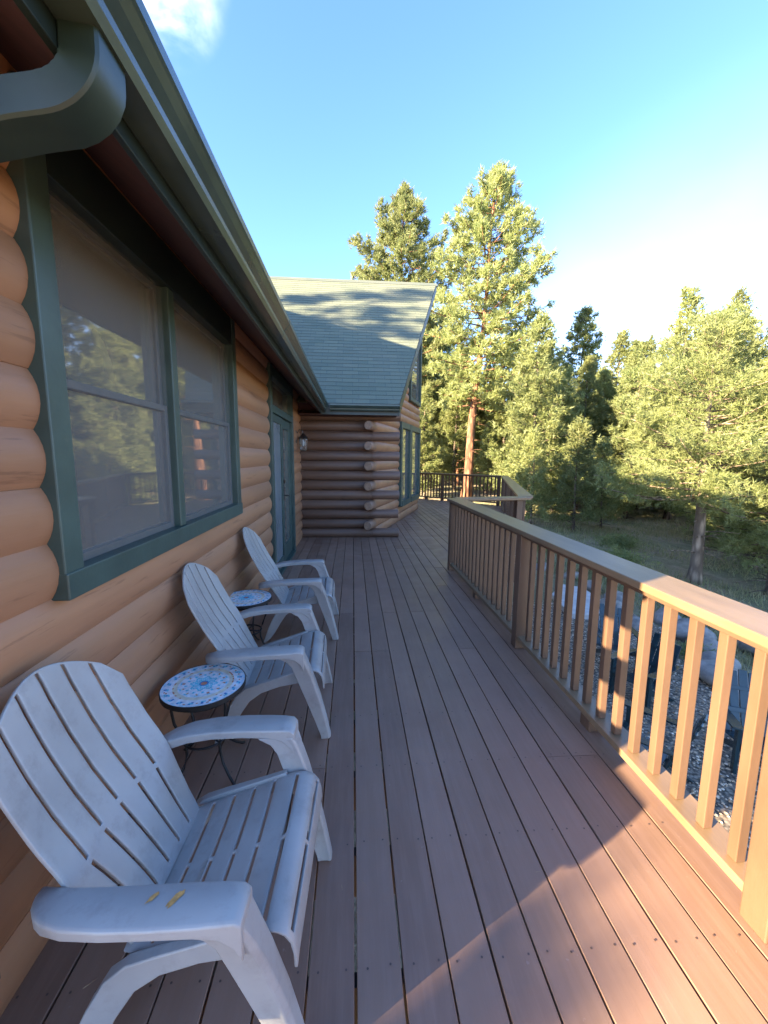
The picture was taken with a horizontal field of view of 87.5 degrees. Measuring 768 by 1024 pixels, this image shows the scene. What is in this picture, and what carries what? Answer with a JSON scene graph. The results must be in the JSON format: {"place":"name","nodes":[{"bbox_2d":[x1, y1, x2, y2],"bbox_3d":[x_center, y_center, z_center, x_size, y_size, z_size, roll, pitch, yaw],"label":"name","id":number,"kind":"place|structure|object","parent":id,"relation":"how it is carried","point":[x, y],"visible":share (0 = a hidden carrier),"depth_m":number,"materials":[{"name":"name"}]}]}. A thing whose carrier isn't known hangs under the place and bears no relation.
{"place":"outdoors","nodes":[
{"label":"outdoors","id":0,"kind":"place"},
{"bbox_2d":[142,0,767,382],"label":"sky","id":1,"kind":"structure","parent":0,"point":[637,130],"materials":[{"name":"blue"}]},
{"bbox_2d":[308,475,767,975],"bbox_3d":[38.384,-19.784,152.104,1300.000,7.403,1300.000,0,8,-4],"label":"ground","id":2,"kind":"structure","parent":0,"point":[669,563],"depth_m":15.26,"materials":[{"name":"green plant"}]},
{"bbox_2d":[0,0,436,1016],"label":"log house","id":3,"kind":"structure","parent":2,"relation":"on","point":[180,366],"depth_m":1.67,"materials":[{"name":"brown wood"}]},
{"bbox_2d":[5,71,242,600],"bbox_3d":[-1.178,-0.615,2.276,0.122,1.550,2.127,0,8,-4],"label":"window","id":4,"kind":"structure","parent":3,"relation":"in","point":[132,367],"depth_m":1.71,"materials":[{"name":"glass"}]},
{"bbox_2d":[273,414,284,570],"bbox_3d":[-1.406,-0.230,5.278,0.040,2.035,0.775,0,8,-4],"label":"screen door","id":5,"kind":"structure","parent":3,"relation":"in","point":[277,421],"depth_m":5.44,"materials":[{"name":"green paint"}]},
{"bbox_2d":[282,419,291,559],"bbox_3d":[-1.445,-0.336,6.051,0.120,2.035,0.763,0,8,-4],"label":"door","id":6,"kind":"structure","parent":3,"relation":"in","point":[285,425],"depth_m":6.16,"materials":[{"name":"green paint"}]},
{"bbox_2d":[296,429,307,450],"bbox_3d":[-1.435,-1.257,7.026,0.207,0.377,0.147,0,8,-4],"label":"wall lantern","id":7,"kind":"object","parent":3,"relation":"attached to","point":[303,439],"depth_m":6.99,"materials":[{"name":"metal"}]},
{"bbox_2d":[397,421,411,506],"bbox_3d":[0.519,-1.198,10.127,0.120,2.040,1.140,3,8,15],"label":"window frame","id":8,"kind":"structure","parent":3,"relation":"in","point":[405,429],"depth_m":10.21,"materials":[{"name":"green paint"}]},
{"bbox_2d":[408,342,421,406],"bbox_3d":[0.848,-4.361,10.828,0.587,2.805,1.391,0,8,-4],"label":"window","id":9,"kind":"structure","parent":3,"relation":"in","point":[414,394],"depth_m":11.24,"materials":[{"name":"glass"}]},
{"bbox_2d":[410,425,420,501],"bbox_3d":[0.852,-1.357,11.322,0.120,2.040,1.320,3,8,15],"label":"window frame","id":10,"kind":"structure","parent":3,"relation":"in","point":[416,432],"depth_m":11.56,"materials":[{"name":"green paint"}]},
{"bbox_2d":[0,498,767,1023],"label":"deck","id":11,"kind":"structure","parent":2,"relation":"on","point":[578,876],"depth_m":1.58,"materials":[{"name":"brown paint"}]},
{"bbox_2d":[0,661,331,1023],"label":"resin chair","id":12,"kind":"object","parent":11,"relation":"on","point":[192,919],"visible":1,"depth_m":1.12,"materials":[{"name":"white plastic"}]},
{"bbox_2d":[159,663,245,792],"bbox_3d":[-0.879,1.060,1.985,0.386,0.456,0.386,0,8,-4],"label":"mosaic table","id":13,"kind":"object","parent":11,"relation":"on","point":[200,688],"visible":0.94,"depth_m":1.91,"materials":[{"name":"tile"}]},
{"bbox_2d":[230,589,271,644],"bbox_3d":[-1.081,0.896,3.177,0.386,0.456,0.386,-5,9,-33],"label":"mosaic table","id":14,"kind":"object","parent":11,"relation":"on","point":[241,600],"visible":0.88,"depth_m":3.15,"materials":[{"name":"multicoloured metal"}]},
{"bbox_2d":[182,563,331,742],"bbox_3d":[-0.735,0.760,2.420,0.824,0.935,0.734,0,8,-6],"label":"resin chair","id":15,"kind":"object","parent":11,"relation":"on","point":[218,616],"visible":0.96,"depth_m":2.29,"materials":[{"name":"white plastic"}]},
{"bbox_2d":[242,527,338,641],"bbox_3d":[-0.828,0.595,3.625,0.824,0.935,0.734,0,8,-6],"label":"resin chair","id":16,"kind":"object","parent":11,"relation":"on","point":[322,588],"visible":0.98,"depth_m":3.50,"materials":[{"name":"white plastic"}]},
{"bbox_2d":[419,472,503,505],"bbox_3d":[2.449,-0.881,14.459,3.854,1.000,0.220,7,10,41],"label":"deck railing","id":17,"kind":"object","parent":11,"relation":"on","point":[441,481],"visible":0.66,"depth_m":14.27,"materials":[{"name":"brown paint"}]},
{"bbox_2d":[453,496,530,555],"bbox_3d":[1.573,0.277,5.904,1.130,0.994,0.220,-1,8,-12],"label":"deck railing","id":18,"kind":"object","parent":11,"relation":"on","point":[518,506],"visible":0.35,"depth_m":5.84,"materials":[{"name":"brown paint"}]},
{"bbox_2d":[500,476,532,520],"bbox_3d":[3.023,-0.218,9.618,0.220,1.000,7.390,2,8,14],"label":"deck railing","id":19,"kind":"object","parent":11,"relation":"on","point":[510,486],"visible":0.54,"depth_m":8.41,"materials":[{"name":"brown paint"}]},
{"bbox_2d":[447,498,767,943],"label":"deck railing","id":20,"kind":"object","parent":11,"relation":"on","point":[476,534],"visible":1,"depth_m":1.91,"materials":[{"name":"brown paint"}]},
{"bbox_2d":[347,180,469,419],"bbox_3d":[1.659,-14.326,33.463,10.759,24.620,11.602,0,8,-4],"label":"pine tree","id":21,"kind":"object","parent":2,"relation":"on","point":[396,233],"visible":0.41,"depth_m":31.10,"materials":[{"name":"green plant"}]},
{"bbox_2d":[419,384,446,498],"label":"pine tree","id":22,"kind":"object","parent":2,"relation":"on","point":[430,465],"visible":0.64,"depth_m":27.11,"materials":[{"name":"green plant"}]},
{"bbox_2d":[420,339,445,479],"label":"pine tree","id":23,"kind":"object","parent":2,"relation":"on","point":[434,394],"visible":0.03,"depth_m":36.37,"materials":[{"name":"green plant"}]},
{"bbox_2d":[424,331,465,480],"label":"pine tree","id":24,"kind":"object","parent":2,"relation":"on","point":[448,353],"visible":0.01,"depth_m":39.33,"materials":[{"name":"green plant"}]},
{"bbox_2d":[429,355,480,490],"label":"pine tree","id":25,"kind":"object","parent":2,"relation":"on","point":[452,444],"visible":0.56,"depth_m":31.74,"materials":[{"name":"green plant"}]},
{"bbox_2d":[434,347,488,485],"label":"pine tree","id":26,"kind":"object","parent":2,"relation":"on","point":[438,421],"visible":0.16,"depth_m":36.14,"materials":[{"name":"green plant"}]},
{"bbox_2d":[460,354,497,471],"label":"pine tree","id":27,"kind":"object","parent":2,"relation":"on","point":[478,434],"visible":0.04,"depth_m":36.30,"materials":[{"name":"green plant"}]},
{"bbox_2d":[473,419,502,493],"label":"pine tree","id":28,"kind":"object","parent":2,"relation":"on","point":[488,440],"visible":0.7,"depth_m":30.26,"materials":[{"name":"green plant"}]},
{"bbox_2d":[423,159,559,496],"bbox_3d":[6.336,-11.510,26.398,9.261,21.753,9.218,0,8,-4],"label":"pine tree","id":29,"kind":"object","parent":2,"relation":"on","point":[497,187],"visible":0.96,"depth_m":24.73,"materials":[{"name":"green plant"}]},
{"bbox_2d":[474,384,512,485],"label":"pine tree","id":30,"kind":"object","parent":2,"relation":"on","point":[481,421],"visible":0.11,"depth_m":35.37,"materials":[{"name":"green plant"}]},
{"bbox_2d":[474,352,521,482],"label":"pine tree","id":31,"kind":"object","parent":2,"relation":"on","point":[498,418],"visible":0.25,"depth_m":32.43,"materials":[{"name":"green plant"}]},
{"bbox_2d":[511,424,556,523],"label":"pine tree","id":32,"kind":"object","parent":2,"relation":"on","point":[533,451],"visible":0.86,"depth_m":19.07,"materials":[{"name":"green plant"}]},
{"bbox_2d":[509,344,562,478],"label":"pine tree","id":33,"kind":"object","parent":2,"relation":"on","point":[526,415],"depth_m":28.84,"materials":[{"name":"green plant"}]},
{"bbox_2d":[485,310,590,513],"bbox_3d":[8.316,-5.242,21.616,5.089,11.070,5.382,0,8,-4],"label":"pine tree","id":34,"kind":"object","parent":2,"relation":"on","point":[519,419],"visible":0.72,"depth_m":20.99,"materials":[{"name":"green plant"}]},
{"bbox_2d":[506,349,574,492],"bbox_3d":[10.525,-5.647,26.374,4.003,10.486,3.961,-4,9,-30],"label":"pine tree","id":35,"kind":"object","parent":2,"relation":"on","point":[546,397],"visible":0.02,"depth_m":25.50,"materials":[{"name":"green plant"}]},
{"bbox_2d":[532,364,593,512],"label":"pine tree","id":36,"kind":"object","parent":2,"relation":"on","point":[571,399],"visible":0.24,"depth_m":23.26,"materials":[{"name":"green plant"}]},
{"bbox_2d":[563,571,578,579],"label":"boulder","id":37,"kind":"object","parent":2,"relation":"on","point":[565,573],"visible":0.25,"depth_m":12.01,"materials":[{"name":"grey stone"}]},
{"bbox_2d":[545,414,609,531],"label":"pine tree","id":38,"kind":"object","parent":2,"relation":"on","point":[582,432],"visible":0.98,"depth_m":18.29,"materials":[{"name":"green plant"}]},
{"bbox_2d":[555,301,607,420],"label":"pine tree","id":39,"kind":"object","parent":2,"relation":"on","point":[582,327],"visible":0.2,"depth_m":28.88,"materials":[{"name":"green plant"}]},
{"bbox_2d":[563,355,610,509],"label":"pine tree","id":40,"kind":"object","parent":2,"relation":"on","point":[589,376],"visible":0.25,"depth_m":24.29,"materials":[{"name":"green plant"}]},
{"bbox_2d":[575,566,606,581],"bbox_3d":[6.507,1.780,12.536,1.500,0.561,1.795,1,8,4],"label":"leafy shrub","id":41,"kind":"object","parent":2,"relation":"on","point":[589,571],"visible":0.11,"depth_m":12.24,"materials":[{"name":"green plant"}]},
{"bbox_2d":[587,580,601,590],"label":"boulder","id":42,"kind":"object","parent":2,"relation":"on","point":[589,585],"visible":0.19,"depth_m":11.07,"materials":[{"name":"grey stone"}]},
{"bbox_2d":[579,368,618,506],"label":"pine tree","id":43,"kind":"object","parent":2,"relation":"on","point":[608,387],"visible":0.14,"depth_m":25.42,"materials":[{"name":"green plant"}]},
{"bbox_2d":[579,435,625,528],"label":"pine tree","id":44,"kind":"object","parent":2,"relation":"on","point":[603,448],"visible":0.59,"depth_m":19.67,"materials":[{"name":"green plant"}]},
{"bbox_2d":[600,598,621,613],"bbox_3d":[5.532,2.316,9.806,0.687,0.362,0.579,-5,9,-34],"label":"boulder","id":45,"kind":"object","parent":2,"relation":"on","point":[618,603],"visible":0.14,"depth_m":9.66,"materials":[{"name":"grey stone"}]},
{"bbox_2d":[586,326,636,487],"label":"pine tree","id":46,"kind":"object","parent":2,"relation":"on","point":[623,341],"visible":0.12,"depth_m":25.97,"materials":[{"name":"green plant"}]},
{"bbox_2d":[603,590,622,601],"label":"boulder","id":47,"kind":"object","parent":2,"relation":"on","point":[619,596],"visible":0.17,"depth_m":10.20,"materials":[{"name":"grey stone"}]},
{"bbox_2d":[592,413,639,514],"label":"pine tree","id":48,"kind":"object","parent":2,"relation":"on","point":[620,462],"visible":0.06,"depth_m":23.91,"materials":[{"name":"green plant"}]},
{"bbox_2d":[593,532,650,551],"bbox_3d":[9.740,1.152,16.764,1.985,0.851,2.413,1,8,7],"label":"leafy shrub","id":49,"kind":"object","parent":2,"relation":"on","point":[629,543],"visible":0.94,"depth_m":16.41,"materials":[{"name":"green plant"}]},
{"bbox_2d":[599,544,661,566],"bbox_3d":[8.659,1.572,14.386,2.262,0.798,1.860,5,9,31],"label":"leafy shrub","id":50,"kind":"object","parent":2,"relation":"on","point":[625,554],"visible":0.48,"depth_m":14.30,"materials":[{"name":"green plant"}]},
{"bbox_2d":[619,338,643,389],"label":"pine tree","id":51,"kind":"object","parent":2,"relation":"on","point":[636,341],"visible":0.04,"depth_m":29.57,"materials":[{"name":"green plant"}]},
{"bbox_2d":[583,334,683,518],"bbox_3d":[14.460,-4.710,23.003,5.112,10.516,4.834,1,8,1],"label":"pine tree","id":52,"kind":"object","parent":2,"relation":"on","point":[648,346],"visible":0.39,"depth_m":22.78,"materials":[{"name":"green plant"}]},
{"bbox_2d":[632,615,639,630],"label":"boulder","id":53,"kind":"object","parent":2,"relation":"on","point":[635,622],"visible":0.19,"depth_m":8.70,"materials":[{"name":"grey stone"}]},
{"bbox_2d":[623,349,654,506],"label":"pine tree","id":54,"kind":"object","parent":2,"relation":"on","point":[634,391],"visible":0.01,"depth_m":25.60,"materials":[{"name":"green plant"}]},
{"bbox_2d":[642,346,689,509],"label":"pine tree","id":55,"kind":"object","parent":2,"relation":"on","point":[673,400],"visible":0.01,"depth_m":24.81,"materials":[{"name":"green plant"}]},
{"bbox_2d":[653,607,680,625],"bbox_3d":[6.476,2.408,9.167,0.526,0.371,0.744,0,11,43],"label":"boulder","id":56,"kind":"object","parent":2,"relation":"on","point":[658,616],"visible":0.38,"depth_m":9.07,"materials":[{"name":"grey stone"}]},
{"bbox_2d":[639,284,709,519],"bbox_3d":[16.477,-6.194,23.079,4.779,13.414,4.801,5,9,28],"label":"pine tree","id":57,"kind":"object","parent":2,"relation":"on","point":[692,299],"visible":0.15,"depth_m":22.30,"materials":[{"name":"green plant"}]},
{"bbox_2d":[585,298,767,584],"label":"pine tree","id":58,"kind":"object","parent":2,"relation":"on","point":[711,327],"visible":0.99,"depth_m":12.01,"materials":[{"name":"green plant"}]},
{"bbox_2d":[675,618,716,641],"bbox_3d":[6.388,2.530,8.360,0.920,0.571,0.803,6,13,-5],"label":"boulder","id":59,"kind":"object","parent":2,"relation":"on","point":[682,629],"visible":0.38,"depth_m":8.15,"materials":[{"name":"grey stone"}]},
{"bbox_2d":[675,636,716,662],"bbox_3d":[5.738,2.616,7.429,1.207,0.426,0.992,-5,9,-34],"label":"leafy shrub","id":60,"kind":"object","parent":2,"relation":"on","point":[683,651],"visible":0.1,"depth_m":7.51,"materials":[{"name":"green plant"}]},
{"bbox_2d":[686,636,717,651],"bbox_3d":[6.230,2.627,7.687,0.631,0.455,0.745,-11,18,-30],"label":"boulder","id":61,"kind":"object","parent":2,"relation":"on","point":[707,641],"visible":0.16,"depth_m":7.52,"materials":[{"name":"grey stone"}]},
{"bbox_2d":[664,343,755,542],"bbox_3d":[15.893,-3.196,18.738,4.574,9.410,4.326,-7,10,-42],"label":"pine tree","id":62,"kind":"object","parent":2,"relation":"on","point":[676,508],"visible":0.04,"depth_m":18.77,"materials":[{"name":"green plant"}]},
{"bbox_2d":[699,659,737,686],"bbox_3d":[5.572,2.721,6.713,0.739,0.423,0.797,8,3,11],"label":"boulder","id":63,"kind":"object","parent":2,"relation":"on","point":[707,671],"visible":0.23,"depth_m":6.59,"materials":[{"name":"grey stone"}]},
{"bbox_2d":[701,651,741,669],"bbox_3d":[5.976,2.700,7.174,0.693,0.366,0.550,4,12,-17],"label":"boulder","id":64,"kind":"object","parent":2,"relation":"on","point":[712,655],"visible":0.23,"depth_m":7.09,"materials":[{"name":"grey stone"}]},
{"bbox_2d":[680,283,765,528],"bbox_3d":[18.067,-5.175,20.534,4.465,12.475,4.444,1,8,4],"label":"pine tree","id":65,"kind":"object","parent":2,"relation":"on","point":[741,294],"visible":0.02,"depth_m":20.00,"materials":[{"name":"green plant"}]},
{"bbox_2d":[679,331,767,571],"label":"pine tree","id":66,"kind":"object","parent":2,"relation":"on","point":[710,529],"visible":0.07,"depth_m":14.53,"materials":[{"name":"green plant"}]},
{"bbox_2d":[683,332,767,594],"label":"pine tree","id":67,"kind":"object","parent":2,"relation":"on","point":[731,543],"visible":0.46,"depth_m":12.30,"materials":[{"name":"green plant"}]},
{"bbox_2d":[729,676,748,704],"bbox_3d":[5.633,2.792,6.205,0.742,0.401,0.631,-2,0,27],"label":"boulder","id":68,"kind":"object","parent":2,"relation":"on","point":[738,690],"visible":0.01,"depth_m":6.13,"materials":[{"name":"stone"}]},
{"bbox_2d":[737,640,754,655],"bbox_3d":[7.314,2.576,7.704,0.720,0.545,0.935,5,1,-14],"label":"boulder","id":69,"kind":"object","parent":2,"relation":"on","point":[741,645],"visible":0.17,"depth_m":7.73,"materials":[{"name":"grey stone"}]},
{"bbox_2d":[474,502,767,672],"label":"grass","id":70,"kind":"structure","parent":0,"point":[636,532],"depth_m":16.58,"materials":[{"name":"green plant"}]},
{"bbox_2d":[512,606,762,850],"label":"gravel path","id":71,"kind":"structure","parent":0,"point":[695,776],"depth_m":5.73,"materials":[{"name":"grey gravel"}]},
{"bbox_2d":[552,584,599,620],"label":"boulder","id":72,"kind":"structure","parent":71,"relation":"on","point":[587,605],"depth_m":10.02,"materials":[{"name":"grey stone"}]},
{"bbox_2d":[596,603,638,667],"bbox_3d":[4.177,2.253,7.289,0.770,0.952,0.864,2,8,10],"label":"patio chair","id":73,"kind":"object","parent":71,"relation":"on","point":[616,630],"visible":0.21,"depth_m":7.47,"materials":[{"name":"teal paint"}]},
{"bbox_2d":[608,632,681,714],"bbox_3d":[4.007,2.406,6.153,0.864,0.952,0.770,-3,8,-24],"label":"patio chair","id":74,"kind":"object","parent":71,"relation":"on","point":[651,683],"visible":0.45,"depth_m":6.23,"materials":[{"name":"teal paint"}]},
{"bbox_2d":[622,700,707,782],"bbox_3d":[3.107,2.608,4.606,0.770,0.952,0.864,-7,10,-42],"label":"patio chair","id":75,"kind":"object","parent":71,"relation":"on","point":[669,753],"visible":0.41,"depth_m":4.58,"materials":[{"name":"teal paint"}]},
{"bbox_2d":[723,669,767,773],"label":"patio chair","id":76,"kind":"object","parent":71,"relation":"on","point":[735,733],"visible":0.53,"depth_m":5.10,"materials":[{"name":"teal paint"}]}
]}

